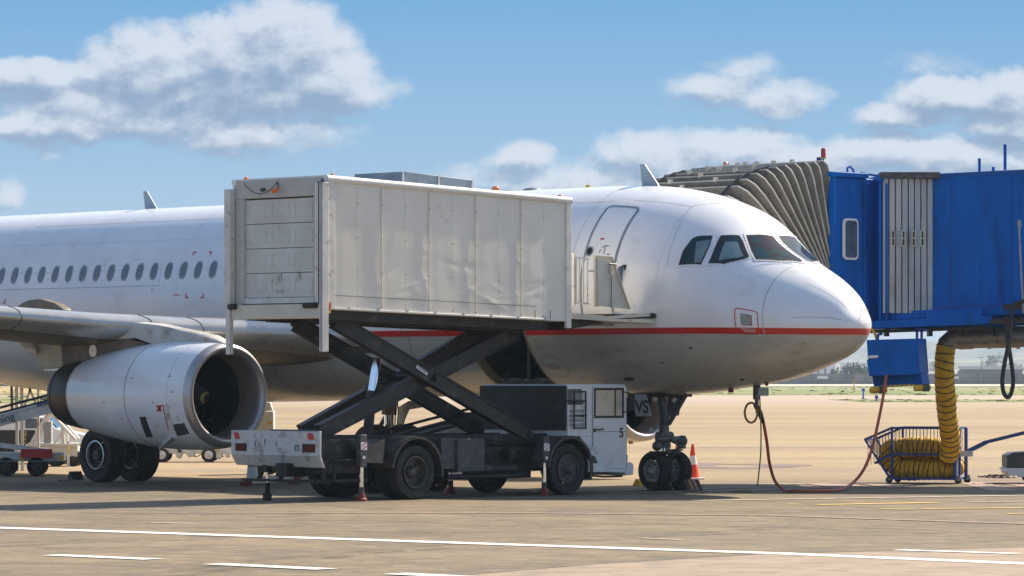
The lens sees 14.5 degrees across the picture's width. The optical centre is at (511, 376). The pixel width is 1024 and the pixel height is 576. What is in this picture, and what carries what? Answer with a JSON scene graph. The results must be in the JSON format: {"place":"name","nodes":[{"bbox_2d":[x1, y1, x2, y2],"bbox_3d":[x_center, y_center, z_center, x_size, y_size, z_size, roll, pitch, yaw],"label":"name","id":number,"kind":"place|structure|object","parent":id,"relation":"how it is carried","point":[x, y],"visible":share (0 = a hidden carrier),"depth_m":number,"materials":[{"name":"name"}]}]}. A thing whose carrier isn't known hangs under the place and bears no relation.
{"place":"outdoors","nodes":[
{"label":"outdoors","id":0,"kind":"place"},
{"bbox_2d":[0,396,46,402],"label":"grass","id":1,"kind":"structure","parent":0,"point":[5,399],"depth_m":369.27,"materials":[{"name":"green plant"}]},
{"bbox_2d":[257,402,275,473],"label":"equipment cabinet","id":2,"kind":"object","parent":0,"point":[267,422],"visible":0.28,"depth_m":90.00,"materials":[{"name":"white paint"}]},
{"bbox_2d":[0,395,1023,575],"bbox_3d":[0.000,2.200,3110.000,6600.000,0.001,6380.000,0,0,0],"label":"ground","id":3,"kind":"structure","parent":0,"point":[186,483],"depth_m":65.41,"materials":[{"name":"beige concrete"}]},
{"bbox_2d":[10,386,12,408],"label":"pole","id":4,"kind":"object","parent":3,"relation":"on","point":[11,393],"visible":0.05,"depth_m":101.56,"materials":[{"name":"grey metal"}]},
{"bbox_2d":[0,384,46,393],"bbox_3d":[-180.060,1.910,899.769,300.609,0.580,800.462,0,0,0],"label":"grass","id":5,"kind":"structure","parent":3,"relation":"on","point":[4,389],"depth_m":609.43,"materials":[{"name":"plant"}]},
{"bbox_2d":[15,387,39,470],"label":"steel trestle","id":6,"kind":"object","parent":3,"relation":"on","point":[22,423],"visible":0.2,"depth_m":93.47,"materials":[{"name":"white paint"}]},
{"bbox_2d":[0,394,65,475],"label":"belt loader","id":7,"kind":"object","parent":3,"relation":"on","point":[37,459],"visible":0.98,"depth_m":88.49,"materials":[{"name":"white paint"}]},
{"bbox_2d":[0,416,85,451],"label":"baggage tug","id":8,"kind":"object","parent":3,"relation":"on","point":[7,433],"visible":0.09,"depth_m":100.89,"materials":[{"name":"paint"}]},
{"bbox_2d":[24,413,80,466],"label":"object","id":9,"kind":"object","parent":3,"relation":"on","point":[67,446],"visible":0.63,"depth_m":98.00,"materials":[{"name":"white paint"}]},
{"bbox_2d":[67,471,82,479],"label":"wheel chock","id":10,"kind":"object","parent":3,"relation":"on","point":[76,475],"visible":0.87,"depth_m":85.43,"materials":[{"name":"black rubber"}]},
{"bbox_2d":[159,447,230,461],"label":"equipment trailer","id":11,"kind":"object","parent":3,"relation":"on","point":[206,455],"visible":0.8,"depth_m":102.75,"materials":[{"name":"white paint"}]},
{"bbox_2d":[246,465,261,483],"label":"equipment box","id":12,"kind":"object","parent":3,"relation":"on","point":[252,470],"visible":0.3,"depth_m":81.95,"materials":[{"name":"white paint"}]},
{"bbox_2d":[240,475,302,485],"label":"tow bar","id":13,"kind":"object","parent":3,"relation":"on","point":[245,483],"visible":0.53,"depth_m":80.72,"materials":[{"name":"white paint"}]},
{"bbox_2d":[0,164,871,490],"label":"passenger jet","id":14,"kind":"object","parent":3,"relation":"on","point":[112,330],"visible":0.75,"depth_m":78.78,"materials":[{"name":"white paint"}]},
{"bbox_2d":[0,267,5,283],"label":"cabin window","id":15,"kind":"structure","parent":14,"relation":"in","point":[2,271],"depth_m":90.23,"materials":[{"name":"black glass"}]},
{"bbox_2d":[10,267,18,283],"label":"cabin window","id":16,"kind":"structure","parent":14,"relation":"in","point":[14,275],"depth_m":89.88,"materials":[{"name":"black glass"}]},
{"bbox_2d":[24,267,31,283],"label":"cabin window","id":17,"kind":"structure","parent":14,"relation":"in","point":[28,272],"depth_m":89.51,"materials":[{"name":"black glass"}]},
{"bbox_2d":[37,266,45,282],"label":"cabin window","id":18,"kind":"structure","parent":14,"relation":"in","point":[41,274],"depth_m":89.14,"materials":[{"name":"black glass"}]},
{"bbox_2d":[51,266,59,282],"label":"cabin window","id":19,"kind":"structure","parent":14,"relation":"in","point":[54,276],"depth_m":88.77,"materials":[{"name":"black glass"}]},
{"bbox_2d":[65,265,72,282],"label":"cabin window","id":20,"kind":"structure","parent":14,"relation":"in","point":[69,271],"depth_m":88.40,"materials":[{"name":"black glass"}]},
{"bbox_2d":[79,265,86,281],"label":"cabin window","id":21,"kind":"structure","parent":14,"relation":"in","point":[82,274],"depth_m":88.04,"materials":[{"name":"black glass"}]},
{"bbox_2d":[92,264,100,281],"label":"cabin window","id":22,"kind":"structure","parent":14,"relation":"in","point":[96,273],"depth_m":87.67,"materials":[{"name":"black glass"}]},
{"bbox_2d":[107,264,114,280],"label":"cabin window","id":23,"kind":"structure","parent":14,"relation":"in","point":[110,273],"depth_m":87.31,"materials":[{"name":"black glass"}]},
{"bbox_2d":[121,263,129,280],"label":"cabin window","id":24,"kind":"structure","parent":14,"relation":"in","point":[124,274],"depth_m":86.93,"materials":[{"name":"black glass"}]},
{"bbox_2d":[135,263,143,280],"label":"cabin window","id":25,"kind":"structure","parent":14,"relation":"in","point":[139,271],"depth_m":86.57,"materials":[{"name":"black glass"}]},
{"bbox_2d":[149,262,158,279],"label":"cabin window","id":26,"kind":"structure","parent":14,"relation":"in","point":[153,272],"depth_m":86.21,"materials":[{"name":"black glass"}]},
{"bbox_2d":[164,262,172,279],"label":"cabin window","id":27,"kind":"structure","parent":14,"relation":"in","point":[168,270],"depth_m":85.83,"materials":[{"name":"black glass"}]},
{"bbox_2d":[179,261,187,278],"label":"cabin window","id":28,"kind":"structure","parent":14,"relation":"in","point":[183,269],"depth_m":85.45,"materials":[{"name":"black glass"}]},
{"bbox_2d":[194,261,202,278],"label":"cabin window","id":29,"kind":"structure","parent":14,"relation":"in","point":[198,268],"depth_m":85.10,"materials":[{"name":"black glass"}]},
{"bbox_2d":[208,260,217,278],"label":"cabin window","id":30,"kind":"structure","parent":14,"relation":"in","point":[213,267],"depth_m":84.73,"materials":[{"name":"black glass"}]},
{"bbox_2d":[580,205,638,325],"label":"cabin door","id":31,"kind":"structure","parent":14,"relation":"in","point":[605,239],"depth_m":76.43,"materials":[{"name":"white paint"}]},
{"bbox_2d":[635,394,650,415],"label":"gear door","id":32,"kind":"structure","parent":14,"relation":"in","point":[642,408],"depth_m":77.14,"materials":[{"name":"white metal"}]},
{"bbox_2d":[667,397,681,415],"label":"gear door","id":33,"kind":"structure","parent":14,"relation":"in","point":[670,404],"depth_m":78.09,"materials":[{"name":"black metal"}]},
{"bbox_2d":[677,235,714,266],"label":"cockpit window","id":34,"kind":"structure","parent":14,"relation":"in","point":[696,250],"depth_m":74.97,"materials":[{"name":"grey glass"}]},
{"bbox_2d":[706,234,750,265],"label":"cockpit window","id":35,"kind":"structure","parent":14,"relation":"in","point":[728,248],"depth_m":74.81,"materials":[{"name":"black glass"}]},
{"bbox_2d":[730,399,761,492],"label":"rope","id":36,"kind":"object","parent":14,"relation":"hanging from","point":[760,453],"visible":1,"depth_m":76.34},
{"bbox_2d":[744,402,758,423],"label":"coiled cable","id":37,"kind":"object","parent":14,"relation":"hanging from","point":[745,416],"visible":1,"depth_m":75.94,"materials":[{"name":"black rubber"}]},
{"bbox_2d":[758,387,768,395],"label":"socket door","id":38,"kind":"structure","parent":14,"relation":"in","point":[762,391],"depth_m":75.80,"materials":[{"name":"grey paint"}]},
{"bbox_2d":[743,233,804,263],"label":"cockpit window","id":39,"kind":"structure","parent":14,"relation":"in","point":[765,246],"depth_m":74.97,"materials":[{"name":"black glass"}]},
{"bbox_2d":[776,234,819,263],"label":"cockpit window","id":40,"kind":"structure","parent":14,"relation":"in","point":[789,241],"depth_m":75.50,"materials":[{"name":"grey glass"}]},
{"bbox_2d":[794,236,815,257],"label":"cockpit window","id":41,"kind":"structure","parent":14,"relation":"in","point":[796,237],"depth_m":76.11,"materials":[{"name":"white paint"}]},
{"bbox_2d":[655,144,1023,393],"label":"jet bridge","id":42,"kind":"structure","parent":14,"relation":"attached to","point":[929,253],"depth_m":79.98,"materials":[{"name":"blue metal"}]},
{"bbox_2d":[753,375,887,492],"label":"power cable","id":43,"kind":"object","parent":42,"relation":"hanging from","point":[777,484],"visible":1,"depth_m":76.87,"materials":[{"name":"red rubber"}]},
{"bbox_2d":[842,218,857,259],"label":"cab window","id":44,"kind":"structure","parent":42,"relation":"in","point":[849,226],"depth_m":79.59,"materials":[{"name":"grey glass"}]},
{"bbox_2d":[934,344,960,463],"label":"air duct","id":45,"kind":"object","parent":42,"relation":"hanging from","point":[946,408],"visible":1,"depth_m":81.23,"materials":[{"name":"plastic"}]},
{"bbox_2d":[1000,299,1023,398],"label":"hanging hose","id":46,"kind":"object","parent":42,"relation":"hanging from","point":[1008,336],"visible":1,"depth_m":78.98,"materials":[{"name":"black rubber"}]},
{"bbox_2d":[224,171,655,500],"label":"catering truck","id":47,"kind":"object","parent":3,"relation":"on","point":[349,258],"visible":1,"depth_m":72.22,"materials":[{"name":"paint"}]},
{"bbox_2d":[0,386,1023,394],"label":"grass","id":48,"kind":"structure","parent":3,"relation":"on","point":[849,390],"depth_m":577.22,"materials":[{"name":"green plant"}]},
{"bbox_2d":[29,417,1021,539],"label":"painted line","id":49,"kind":"object","parent":3,"relation":"on","point":[750,487],"visible":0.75,"depth_m":75.81,"materials":[{"name":"yellow paint"}]},
{"bbox_2d":[76,482,1023,523],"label":"painted line","id":50,"kind":"object","parent":3,"relation":"on","point":[987,486],"visible":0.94,"depth_m":64.69,"materials":[{"name":"white paint"}]},
{"bbox_2d":[632,479,642,485],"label":"wheel chock","id":51,"kind":"object","parent":3,"relation":"on","point":[637,482],"visible":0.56,"depth_m":80.59,"materials":[{"name":"yellow rubber"}]},
{"bbox_2d":[662,480,675,489],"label":"wheel chock","id":52,"kind":"object","parent":3,"relation":"on","point":[669,487],"visible":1,"depth_m":77.62,"materials":[{"name":"black rubber"}]},
{"bbox_2d":[677,479,701,490],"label":"wheel chock","id":53,"kind":"object","parent":3,"relation":"on","point":[687,484],"visible":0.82,"depth_m":77.51,"materials":[{"name":"black rubber"}]},
{"bbox_2d":[689,444,704,478],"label":"traffic cone","id":54,"kind":"object","parent":3,"relation":"on","point":[695,471],"visible":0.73,"depth_m":85.84,"materials":[{"name":"orange plastic"}]},
{"bbox_2d":[697,463,809,468],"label":"painted line","id":55,"kind":"object","parent":3,"relation":"on","point":[703,465],"visible":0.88,"depth_m":98.84,"materials":[{"name":"paint"}]},
{"bbox_2d":[830,361,868,373],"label":"tree","id":56,"kind":"object","parent":3,"relation":"on","point":[858,369],"visible":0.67,"depth_m":1178.29,"materials":[{"name":"green plant"}]},
{"bbox_2d":[714,499,1023,513],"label":"painted line","id":57,"kind":"object","parent":3,"relation":"on","point":[914,502],"visible":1,"depth_m":68.72,"materials":[{"name":"paint"}]},
{"bbox_2d":[773,373,1023,383],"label":"perimeter fence","id":58,"kind":"object","parent":3,"relation":"on","point":[857,378],"visible":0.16,"depth_m":1099.96,"materials":[{"name":"grey metal"}]},
{"bbox_2d":[928,361,934,371],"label":"tree","id":59,"kind":"object","parent":3,"relation":"on","point":[932,364],"visible":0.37,"depth_m":2599.90,"materials":[{"name":"green plant"}]},
{"bbox_2d":[864,426,1023,483],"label":"hose cart","id":60,"kind":"object","parent":3,"relation":"on","point":[966,453],"visible":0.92,"depth_m":82.53,"materials":[{"name":"metal"}]},
{"bbox_2d":[878,437,965,480],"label":"folded duct","id":61,"kind":"object","parent":60,"relation":"on","point":[917,466],"visible":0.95,"depth_m":82.58,"materials":[{"name":"plastic"}]},
{"bbox_2d":[981,353,1003,365],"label":"tree","id":62,"kind":"object","parent":3,"relation":"on","point":[988,362],"visible":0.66,"depth_m":2498.99,"materials":[{"name":"green plant"}]},
{"bbox_2d":[978,474,1016,477],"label":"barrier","id":63,"kind":"object","parent":3,"relation":"on","point":[993,476],"visible":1,"depth_m":81.48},
{"bbox_2d":[999,451,1023,479],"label":"ground unit","id":64,"kind":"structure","parent":3,"relation":"on","point":[1013,463],"depth_m":82.20,"materials":[{"name":"metal"}]},
{"bbox_2d":[0,0,1023,340],"label":"sky","id":65,"kind":"structure","parent":0,"point":[104,103],"materials":[{"name":"blue"}]},
{"bbox_2d":[463,547,1023,575],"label":"apron slab","id":66,"kind":"structure","parent":0,"point":[774,565],"depth_m":46.41,"materials":[{"name":"beige concrete"}]},
{"bbox_2d":[467,547,1007,574],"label":"joint","id":67,"kind":"object","parent":66,"relation":"on","point":[736,555],"visible":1,"depth_m":48.90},
{"bbox_2d":[811,363,835,373],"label":"building","id":68,"kind":"structure","parent":0,"point":[826,370],"depth_m":2350.00,"materials":[{"name":"grey paint"}]},
{"bbox_2d":[840,359,867,373],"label":"building","id":69,"kind":"structure","parent":0,"point":[851,361],"depth_m":2300.88,"materials":[{"name":"grey paint"}]},
{"bbox_2d":[761,384,1023,385],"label":"road","id":70,"kind":"structure","parent":0,"point":[873,385],"depth_m":941.38,"materials":[{"name":"grey asphalt"}]},
{"bbox_2d":[831,399,1023,401],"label":"grass strip","id":71,"kind":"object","parent":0,"point":[934,400],"depth_m":362.37,"materials":[{"name":"green plant"}]},
{"bbox_2d":[835,358,1023,369],"bbox_3d":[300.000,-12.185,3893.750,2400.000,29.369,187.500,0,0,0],"label":"hill","id":72,"kind":"structure","parent":0,"point":[974,362],"depth_m":3872.67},
{"bbox_2d":[838,370,1023,373],"bbox_3d":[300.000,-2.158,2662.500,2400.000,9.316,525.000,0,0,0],"label":"hill","id":73,"kind":"structure","parent":0,"point":[930,372],"depth_m":2561.54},
{"bbox_2d":[845,341,1023,358],"bbox_3d":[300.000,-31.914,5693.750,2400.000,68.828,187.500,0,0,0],"label":"hill","id":74,"kind":"structure","parent":0,"point":[861,352],"depth_m":5655.50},
{"bbox_2d":[957,366,1023,373],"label":"building","id":75,"kind":"structure","parent":0,"point":[983,369],"depth_m":1300.00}
]}

